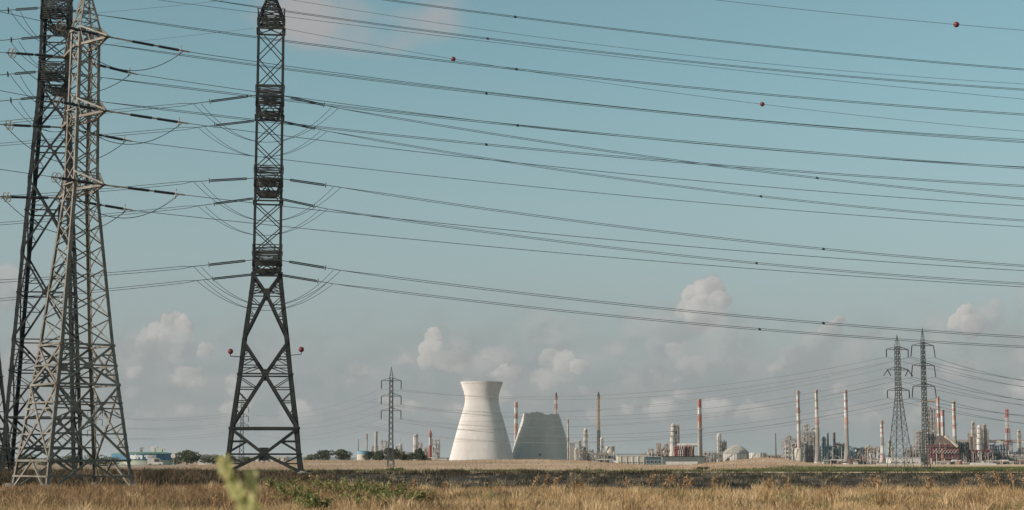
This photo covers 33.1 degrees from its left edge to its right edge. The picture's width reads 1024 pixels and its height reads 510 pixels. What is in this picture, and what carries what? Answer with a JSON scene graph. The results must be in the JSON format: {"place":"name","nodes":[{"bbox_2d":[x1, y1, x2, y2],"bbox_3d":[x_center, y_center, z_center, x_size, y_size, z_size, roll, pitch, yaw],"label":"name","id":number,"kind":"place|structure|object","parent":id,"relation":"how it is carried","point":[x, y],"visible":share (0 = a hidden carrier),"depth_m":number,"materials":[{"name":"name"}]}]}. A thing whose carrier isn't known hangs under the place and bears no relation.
{"place":"outdoors","nodes":[
{"label":"outdoors","id":0,"kind":"place"},
{"bbox_2d":[83,454,904,460],"bbox_3d":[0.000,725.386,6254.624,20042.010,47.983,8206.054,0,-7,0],"label":"hills","id":1,"kind":"structure","parent":0,"point":[334,458],"depth_m":8632.86,"materials":[{"name":"green plant"}]},
{"bbox_2d":[0,504,1023,509],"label":"verge grass","id":2,"kind":"structure","parent":0,"point":[706,508],"depth_m":45.70,"materials":[{"name":"plant"}]},
{"bbox_2d":[0,0,1023,458],"label":"sky","id":3,"kind":"structure","parent":0,"point":[173,342],"materials":[{"name":"blue"}]},
{"bbox_2d":[0,477,1023,509],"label":"verge","id":4,"kind":"structure","parent":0,"point":[642,509],"depth_m":58.73,"materials":[{"name":"plant"}]},
{"bbox_2d":[0,480,234,509],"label":"brown weeds","id":5,"kind":"object","parent":4,"relation":"on","point":[79,492],"visible":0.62,"depth_m":61.64,"materials":[{"name":"brown plant"}]},
{"bbox_2d":[216,453,263,509],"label":"roadside plant","id":6,"kind":"object","parent":4,"relation":"on","point":[235,488],"visible":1,"depth_m":5.14,"materials":[{"name":"green plant"}]},
{"bbox_2d":[258,476,299,490],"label":"shrub","id":7,"kind":"object","parent":4,"relation":"on","point":[273,485],"visible":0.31,"depth_m":75.36,"materials":[{"name":"green plant"}]},
{"bbox_2d":[267,483,317,503],"bbox_3d":[-7.880,8.569,61.371,1.939,0.940,1.484,0,-7,0],"label":"shrub","id":8,"kind":"object","parent":4,"relation":"on","point":[298,490],"visible":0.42,"depth_m":61.17,"materials":[{"name":"green plant"}]},
{"bbox_2d":[172,478,447,506],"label":"mixed weeds","id":9,"kind":"object","parent":4,"relation":"on","point":[262,496],"visible":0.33,"depth_m":65.00,"materials":[{"name":"plant"}]},
{"bbox_2d":[292,485,332,509],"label":"shrub","id":10,"kind":"object","parent":4,"relation":"on","point":[311,501],"visible":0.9,"depth_m":53.25,"materials":[{"name":"green plant"}]},
{"bbox_2d":[305,478,339,493],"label":"shrub","id":11,"kind":"object","parent":4,"relation":"on","point":[322,485],"visible":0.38,"depth_m":73.04,"materials":[{"name":"green plant"}]},
{"bbox_2d":[330,475,373,494],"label":"shrub","id":12,"kind":"object","parent":4,"relation":"on","point":[355,486],"visible":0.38,"depth_m":69.29,"materials":[{"name":"green plant"}]},
{"bbox_2d":[339,490,397,508],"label":"shrub","id":13,"kind":"object","parent":4,"relation":"on","point":[358,496],"visible":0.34,"depth_m":53.27,"materials":[{"name":"green plant"}]},
{"bbox_2d":[363,480,408,497],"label":"shrub","id":14,"kind":"object","parent":4,"relation":"on","point":[397,492],"visible":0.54,"depth_m":65.28,"materials":[{"name":"green plant"}]},
{"bbox_2d":[402,486,437,503],"bbox_3d":[-3.217,8.625,61.296,1.408,0.794,0.927,6,-9,-40],"label":"shrub","id":15,"kind":"object","parent":4,"relation":"on","point":[420,496],"visible":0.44,"depth_m":61.07,"materials":[{"name":"green plant"}]},
{"bbox_2d":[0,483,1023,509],"bbox_3d":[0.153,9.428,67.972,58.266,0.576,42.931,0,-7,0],"label":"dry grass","id":16,"kind":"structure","parent":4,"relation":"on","point":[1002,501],"depth_m":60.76,"materials":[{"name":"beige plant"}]},
{"bbox_2d":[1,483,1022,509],"bbox_3d":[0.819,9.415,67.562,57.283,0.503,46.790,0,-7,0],"label":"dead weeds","id":17,"kind":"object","parent":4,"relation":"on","point":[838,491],"visible":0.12,"depth_m":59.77,"materials":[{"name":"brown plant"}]},
{"bbox_2d":[1,483,1023,509],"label":"green weeds","id":18,"kind":"object","parent":4,"relation":"on","point":[779,494],"visible":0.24,"depth_m":65.19,"materials":[{"name":"green plant"}]},
{"bbox_2d":[4,457,1023,471],"bbox_3d":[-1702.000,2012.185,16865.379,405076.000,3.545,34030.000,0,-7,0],"label":"ground","id":19,"kind":"structure","parent":0,"point":[529,462],"depth_m":385.43,"materials":[{"name":"brown soil"}]},
{"bbox_2d":[111,447,176,464],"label":"round tank","id":20,"kind":"object","parent":19,"relation":"on","point":[140,457],"visible":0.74,"depth_m":684.76,"materials":[{"name":"white metal"}]},
{"bbox_2d":[172,450,201,464],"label":"tree","id":21,"kind":"object","parent":19,"relation":"on","point":[192,456],"visible":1,"depth_m":554.50,"materials":[{"name":"green plant"}]},
{"bbox_2d":[199,454,224,463],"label":"tree","id":22,"kind":"object","parent":19,"relation":"on","point":[204,458],"visible":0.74,"depth_m":555.56,"materials":[{"name":"green plant"}]},
{"bbox_2d":[235,394,248,462],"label":"lattice pylon","id":23,"kind":"object","parent":19,"relation":"on","point":[240,423],"visible":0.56,"depth_m":517.37,"materials":[{"name":"black"}]},
{"bbox_2d":[314,450,335,459],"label":"tree","id":24,"kind":"object","parent":19,"relation":"on","point":[323,454],"visible":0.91,"depth_m":618.16,"materials":[{"name":"green plant"}]},
{"bbox_2d":[334,449,352,459],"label":"tree","id":25,"kind":"object","parent":19,"relation":"on","point":[341,454],"visible":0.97,"depth_m":625.49,"materials":[{"name":"green plant"}]},
{"bbox_2d":[381,367,401,466],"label":"lattice pylon","id":26,"kind":"object","parent":19,"relation":"on","point":[391,417],"visible":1,"depth_m":328.58,"materials":[{"name":"black metal"}]},
{"bbox_2d":[406,378,905,419],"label":"power line","id":27,"kind":"object","parent":26,"relation":"attached to","point":[658,417],"visible":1,"depth_m":304.82,"materials":[{"name":"grey"}]},
{"bbox_2d":[449,381,513,460],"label":"cooling tower","id":28,"kind":"structure","parent":19,"relation":"on","point":[466,447],"depth_m":1477.24,"materials":[{"name":"concrete"}]},
{"bbox_2d":[190,456,831,470],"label":"dry tufts","id":29,"kind":"object","parent":19,"relation":"on","point":[515,462],"visible":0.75,"depth_m":383.45,"materials":[{"name":"brown plant"}]},
{"bbox_2d":[513,402,517,443],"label":"chimney","id":30,"kind":"object","parent":19,"relation":"on","point":[516,419],"visible":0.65,"depth_m":1611.74,"materials":[{"name":"white concrete"}]},
{"bbox_2d":[18,467,1021,471],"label":"track edge grass","id":31,"kind":"structure","parent":19,"relation":"on","point":[731,470],"depth_m":250.72,"materials":[{"name":"green plant"}]},
{"bbox_2d":[512,411,566,459],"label":"cooling tower","id":32,"kind":"structure","parent":19,"relation":"on","point":[552,445],"depth_m":1515.30,"materials":[{"name":"concrete"}]},
{"bbox_2d":[579,450,605,461],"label":"process unit","id":33,"kind":"object","parent":19,"relation":"on","point":[589,456],"visible":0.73,"depth_m":1255.08,"materials":[{"name":"grey metal"}]},
{"bbox_2d":[597,392,599,457],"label":"flare tower","id":34,"kind":"structure","parent":19,"relation":"on","point":[598,424],"depth_m":1313.69,"materials":[{"name":"beige metal"}]},
{"bbox_2d":[616,455,646,464],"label":"building","id":35,"kind":"structure","parent":19,"relation":"on","point":[633,459],"depth_m":1134.05,"materials":[{"name":"white metal"}]},
{"bbox_2d":[644,456,661,464],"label":"building","id":36,"kind":"structure","parent":19,"relation":"on","point":[652,460],"depth_m":1125.03,"materials":[{"name":"grey metal"}]},
{"bbox_2d":[641,447,668,455],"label":"process unit","id":37,"kind":"object","parent":19,"relation":"on","point":[662,452],"visible":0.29,"depth_m":1275.65,"materials":[{"name":"grey metal"}]},
{"bbox_2d":[661,456,705,463],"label":"building","id":38,"kind":"structure","parent":19,"relation":"on","point":[699,459],"depth_m":1163.84,"materials":[{"name":"grey metal"}]},
{"bbox_2d":[696,399,702,455],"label":"chimney","id":39,"kind":"object","parent":19,"relation":"on","point":[700,451],"visible":0.77,"depth_m":1207.84,"materials":[{"name":"white concrete"}]},
{"bbox_2d":[703,451,722,462],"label":"process unit","id":40,"kind":"object","parent":19,"relation":"on","point":[710,456],"visible":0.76,"depth_m":1241.30,"materials":[{"name":"grey metal"}]},
{"bbox_2d":[723,445,748,460],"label":"storage tank","id":41,"kind":"object","parent":19,"relation":"on","point":[735,452],"visible":0.76,"depth_m":1224.90,"materials":[{"name":"white metal"}]},
{"bbox_2d":[781,435,804,461],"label":"process unit","id":42,"kind":"object","parent":19,"relation":"on","point":[786,444],"visible":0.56,"depth_m":1284.32,"materials":[{"name":"grey metal"}]},
{"bbox_2d":[795,391,801,447],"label":"chimney","id":43,"kind":"object","parent":19,"relation":"on","point":[798,410],"visible":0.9,"depth_m":1268.40,"materials":[{"name":"white metal"}]},
{"bbox_2d":[801,423,819,462],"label":"process unit","id":44,"kind":"object","parent":19,"relation":"on","point":[806,436],"visible":0.7,"depth_m":1290.09,"materials":[{"name":"grey metal"}]},
{"bbox_2d":[814,390,821,463],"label":"chimney","id":45,"kind":"object","parent":19,"relation":"on","point":[817,448],"visible":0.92,"depth_m":1237.25,"materials":[{"name":"grey concrete"}]},
{"bbox_2d":[820,445,851,463],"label":"process unit","id":46,"kind":"object","parent":19,"relation":"on","point":[832,453],"visible":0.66,"depth_m":1273.72,"materials":[{"name":"grey metal"}]},
{"bbox_2d":[843,390,851,463],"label":"chimney","id":47,"kind":"object","parent":19,"relation":"on","point":[846,451],"visible":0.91,"depth_m":1237.62,"materials":[{"name":"grey concrete"}]},
{"bbox_2d":[816,456,880,463],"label":"pipe yard","id":48,"kind":"structure","parent":19,"relation":"on","point":[832,461],"depth_m":1179.14,"materials":[{"name":"beige metal"}]},
{"bbox_2d":[850,447,863,463],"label":"process unit","id":49,"kind":"object","parent":19,"relation":"on","point":[856,450],"visible":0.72,"depth_m":1269.40,"materials":[{"name":"grey metal"}]},
{"bbox_2d":[859,446,879,463],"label":"process unit","id":50,"kind":"object","parent":19,"relation":"on","point":[870,452],"visible":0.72,"depth_m":1264.60,"materials":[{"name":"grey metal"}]},
{"bbox_2d":[879,421,885,462],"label":"chimney","id":51,"kind":"object","parent":19,"relation":"on","point":[882,455],"visible":0.97,"depth_m":1226.49,"materials":[{"name":"grey concrete"}]},
{"bbox_2d":[886,457,920,462],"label":"building","id":52,"kind":"structure","parent":19,"relation":"on","point":[915,460],"depth_m":1164.75,"materials":[{"name":"grey"}]},
{"bbox_2d":[913,430,928,461],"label":"process unit","id":53,"kind":"object","parent":19,"relation":"on","point":[918,439],"visible":0.45,"depth_m":1276.28,"materials":[{"name":"grey metal"}]},
{"bbox_2d":[923,405,936,444],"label":"process unit","id":54,"kind":"object","parent":19,"relation":"on","point":[932,424],"visible":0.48,"depth_m":1287.79,"materials":[{"name":"grey metal"}]},
{"bbox_2d":[927,435,958,463],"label":"furnace","id":55,"kind":"object","parent":19,"relation":"on","point":[945,447],"visible":0.91,"depth_m":1221.97,"materials":[{"name":"red metal"}]},
{"bbox_2d":[919,456,969,463],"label":"pipe yard","id":56,"kind":"structure","parent":19,"relation":"on","point":[944,461],"depth_m":1160.71,"materials":[{"name":"beige metal"}]},
{"bbox_2d":[951,401,956,442],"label":"chimney","id":57,"kind":"object","parent":19,"relation":"on","point":[953,423],"visible":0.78,"depth_m":1278.38,"materials":[{"name":"grey metal"}]},
{"bbox_2d":[958,441,968,463],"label":"process unit","id":58,"kind":"object","parent":19,"relation":"on","point":[963,448],"visible":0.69,"depth_m":1274.75,"materials":[{"name":"grey metal"}]},
{"bbox_2d":[967,429,988,449],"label":"process unit","id":59,"kind":"object","parent":19,"relation":"on","point":[975,439],"visible":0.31,"depth_m":1270.08,"materials":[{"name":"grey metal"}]},
{"bbox_2d":[966,448,993,463],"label":"process unit","id":60,"kind":"object","parent":19,"relation":"on","point":[981,457],"visible":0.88,"depth_m":1224.66,"materials":[{"name":"grey metal"}]},
{"bbox_2d":[957,440,1023,451],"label":"pipe rack","id":61,"kind":"object","parent":19,"relation":"on","point":[1002,441],"visible":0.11,"depth_m":1321.25,"materials":[{"name":"grey metal"}]},
{"bbox_2d":[990,444,1012,461],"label":"process unit","id":62,"kind":"object","parent":19,"relation":"on","point":[1004,449],"visible":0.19,"depth_m":1275.97,"materials":[{"name":"grey metal"}]},
{"bbox_2d":[982,456,1023,463],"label":"pipe yard","id":63,"kind":"structure","parent":19,"relation":"on","point":[1001,461],"depth_m":1159.26,"materials":[{"name":"beige metal"}]},
{"bbox_2d":[1005,409,1011,454],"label":"flare tower","id":64,"kind":"structure","parent":19,"relation":"on","point":[1007,430],"depth_m":1303.29,"materials":[{"name":"white metal"}]},
{"bbox_2d":[74,473,1023,490],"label":"dark field","id":65,"kind":"structure","parent":0,"point":[645,479],"depth_m":137.94,"materials":[{"name":"soil"}]},
{"bbox_2d":[0,357,10,469],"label":"lattice pylon","id":66,"kind":"object","parent":65,"relation":"on","point":[2,394],"visible":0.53,"depth_m":208.04,"materials":[{"name":"metal"}]},
{"bbox_2d":[0,0,101,471],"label":"lattice pylon","id":67,"kind":"object","parent":65,"relation":"on","point":[47,9],"visible":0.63,"depth_m":171.03,"materials":[{"name":"metal"}]},
{"bbox_2d":[101,15,1021,114],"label":"power line","id":68,"kind":"object","parent":67,"relation":"attached to","point":[516,69],"visible":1,"depth_m":174.94,"materials":[{"name":"grey metal"}]},
{"bbox_2d":[102,77,1023,168],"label":"power line","id":69,"kind":"object","parent":67,"relation":"attached to","point":[517,125],"visible":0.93,"depth_m":173.49,"materials":[{"name":"grey metal"}]},
{"bbox_2d":[105,102,1023,186],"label":"power line","id":70,"kind":"object","parent":67,"relation":"attached to","point":[486,144],"visible":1,"depth_m":185.58,"materials":[{"name":"grey metal"}]},
{"bbox_2d":[106,44,1023,142],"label":"power line","id":71,"kind":"object","parent":67,"relation":"attached to","point":[486,93],"visible":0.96,"depth_m":185.95,"materials":[{"name":"grey metal"}]},
{"bbox_2d":[1,0,189,486],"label":"lattice pylon","id":72,"kind":"object","parent":65,"relation":"on","point":[98,106],"visible":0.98,"depth_m":94.43,"materials":[{"name":"metal"}]},
{"bbox_2d":[132,141,1021,226],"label":"power line","id":73,"kind":"object","parent":72,"relation":"attached to","point":[572,190],"visible":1,"depth_m":104.77,"materials":[{"name":"grey metal"}]},
{"bbox_2d":[133,210,1020,286],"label":"power line","id":74,"kind":"object","parent":72,"relation":"attached to","point":[568,253],"visible":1,"depth_m":104.20,"materials":[{"name":"grey metal"}]},
{"bbox_2d":[137,74,1020,166],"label":"power line","id":75,"kind":"object","parent":72,"relation":"attached to","point":[573,131],"visible":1,"depth_m":105.24,"materials":[{"name":"grey metal"}]},
{"bbox_2d":[161,0,1017,98],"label":"power line","id":76,"kind":"object","parent":72,"relation":"attached to","point":[572,51],"visible":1,"depth_m":102.86,"materials":[{"name":"grey metal"}]},
{"bbox_2d":[187,195,1023,270],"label":"power line","id":77,"kind":"object","parent":72,"relation":"attached to","point":[595,238],"visible":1,"depth_m":98.98,"materials":[{"name":"grey metal"}]},
{"bbox_2d":[188,123,1022,205],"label":"power line","id":78,"kind":"object","parent":72,"relation":"attached to","point":[600,171],"visible":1,"depth_m":99.58,"materials":[{"name":"grey metal"}]},
{"bbox_2d":[191,52,1023,139],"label":"power line","id":79,"kind":"object","parent":72,"relation":"attached to","point":[598,104],"visible":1,"depth_m":100.03,"materials":[{"name":"grey metal"}]},
{"bbox_2d":[0,465,339,487],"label":"dark undergrowth","id":80,"kind":"object","parent":65,"relation":"on","point":[180,476],"visible":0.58,"depth_m":118.44,"materials":[{"name":"green plant"}]},
{"bbox_2d":[193,0,340,472],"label":"lattice pylon","id":81,"kind":"object","parent":65,"relation":"on","point":[263,454],"visible":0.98,"depth_m":209.47,"materials":[{"name":"metal"}]},
{"bbox_2d":[0,266,192,282],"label":"power line","id":82,"kind":"object","parent":81,"relation":"attached to","point":[113,272],"visible":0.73,"depth_m":201.35,"materials":[{"name":"grey metal"}]},
{"bbox_2d":[0,103,192,123],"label":"power line","id":83,"kind":"object","parent":81,"relation":"attached to","point":[115,109],"visible":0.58,"depth_m":203.72,"materials":[{"name":"grey metal"}]},
{"bbox_2d":[1,181,192,198],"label":"power line","id":84,"kind":"object","parent":81,"relation":"attached to","point":[115,187],"visible":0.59,"depth_m":202.47,"materials":[{"name":"grey metal"}]},
{"bbox_2d":[0,206,195,224],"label":"power line","id":85,"kind":"object","parent":81,"relation":"attached to","point":[108,213],"visible":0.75,"depth_m":217.08,"materials":[{"name":"grey metal"}]},
{"bbox_2d":[0,280,196,300],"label":"power line","id":86,"kind":"object","parent":81,"relation":"attached to","point":[112,288],"visible":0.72,"depth_m":215.98,"materials":[{"name":"grey metal"}]},
{"bbox_2d":[0,127,197,145],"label":"power line","id":87,"kind":"object","parent":81,"relation":"attached to","point":[106,134],"visible":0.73,"depth_m":218.35,"materials":[{"name":"grey metal"}]},
{"bbox_2d":[288,29,1017,130],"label":"power line","id":88,"kind":"object","parent":81,"relation":"attached to","point":[657,90],"visible":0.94,"depth_m":228.31,"materials":[{"name":"grey metal"}]},
{"bbox_2d":[295,0,1019,83],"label":"power line","id":89,"kind":"object","parent":81,"relation":"attached to","point":[654,51],"visible":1,"depth_m":214.17,"materials":[{"name":"grey metal"}]},
{"bbox_2d":[328,131,1021,220],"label":"power line","id":90,"kind":"object","parent":81,"relation":"attached to","point":[676,185],"visible":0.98,"depth_m":227.77,"materials":[{"name":"grey metal"}]},
{"bbox_2d":[329,209,1023,284],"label":"power line","id":91,"kind":"object","parent":81,"relation":"attached to","point":[680,254],"visible":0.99,"depth_m":226.72,"materials":[{"name":"grey metal"}]},
{"bbox_2d":[337,284,1023,347],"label":"power line","id":92,"kind":"object","parent":81,"relation":"attached to","point":[679,321],"visible":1,"depth_m":225.68,"materials":[{"name":"grey metal"}]},
{"bbox_2d":[341,270,1020,337],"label":"power line","id":93,"kind":"object","parent":81,"relation":"attached to","point":[823,323],"visible":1,"depth_m":210.25,"materials":[{"name":"grey metal"}]},
{"bbox_2d":[339,108,1023,199],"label":"power line","id":94,"kind":"object","parent":81,"relation":"attached to","point":[675,159],"visible":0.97,"depth_m":212.30,"materials":[{"name":"grey metal"}]},
{"bbox_2d":[341,187,1023,266],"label":"power line","id":95,"kind":"object","parent":81,"relation":"attached to","point":[680,234],"visible":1,"depth_m":211.34,"materials":[{"name":"grey metal"}]},
{"bbox_2d":[97,469,685,474],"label":"bank scrub","id":96,"kind":"object","parent":65,"relation":"on","point":[456,471],"visible":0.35,"depth_m":205.55,"materials":[{"name":"green plant"}]},
{"bbox_2d":[8,468,1023,490],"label":"field stubble","id":97,"kind":"object","parent":65,"relation":"on","point":[693,476],"visible":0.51,"depth_m":143.40,"materials":[{"name":"brown plant"}]},
{"bbox_2d":[212,0,1018,89],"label":"power line","id":98,"kind":"object","parent":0,"point":[487,38],"visible":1,"depth_m":187.59,"materials":[{"name":"grey metal"}]},
{"bbox_2d":[669,424,677,455],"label":"distillation column","id":99,"kind":"structure","parent":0,"point":[672,443],"depth_m":1271.21,"materials":[{"name":"grey metal"}]},
{"bbox_2d":[385,0,1021,69],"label":"power line","id":100,"kind":"object","parent":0,"point":[703,38],"visible":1,"depth_m":177.62,"materials":[{"name":"grey metal"}]},
{"bbox_2d":[723,464,1023,471],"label":"green field","id":101,"kind":"structure","parent":0,"point":[839,467],"depth_m":329.38,"materials":[{"name":"plant"}]},
{"bbox_2d":[883,335,913,469],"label":"lattice pylon","id":102,"kind":"object","parent":101,"relation":"on","point":[896,347],"visible":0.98,"depth_m":284.30,"materials":[{"name":"black metal"}]},
{"bbox_2d":[385,357,884,396],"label":"power line","id":103,"kind":"object","parent":102,"relation":"attached to","point":[646,392],"visible":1,"depth_m":302.58,"materials":[{"name":"grey"}]},
{"bbox_2d":[402,357,907,399],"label":"power line","id":104,"kind":"object","parent":102,"relation":"attached to","point":[651,396],"visible":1,"depth_m":308.93,"materials":[{"name":"grey metal"}]},
{"bbox_2d":[402,398,908,437],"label":"power line","id":105,"kind":"object","parent":102,"relation":"attached to","point":[669,435],"visible":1,"depth_m":303.29,"materials":[{"name":"grey metal"}]},
{"bbox_2d":[911,328,936,468],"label":"lattice pylon","id":106,"kind":"object","parent":101,"relation":"on","point":[924,365],"visible":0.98,"depth_m":289.13,"materials":[{"name":"black metal"}]},
{"bbox_2d":[369,398,934,442],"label":"power line","id":107,"kind":"object","parent":106,"relation":"attached to","point":[658,439],"visible":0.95,"depth_m":332.44,"materials":[{"name":"grey"}]},
{"bbox_2d":[975,425,984,456],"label":"distillation column","id":108,"kind":"structure","parent":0,"point":[979,442],"depth_m":1253.55,"materials":[{"name":"grey metal"}]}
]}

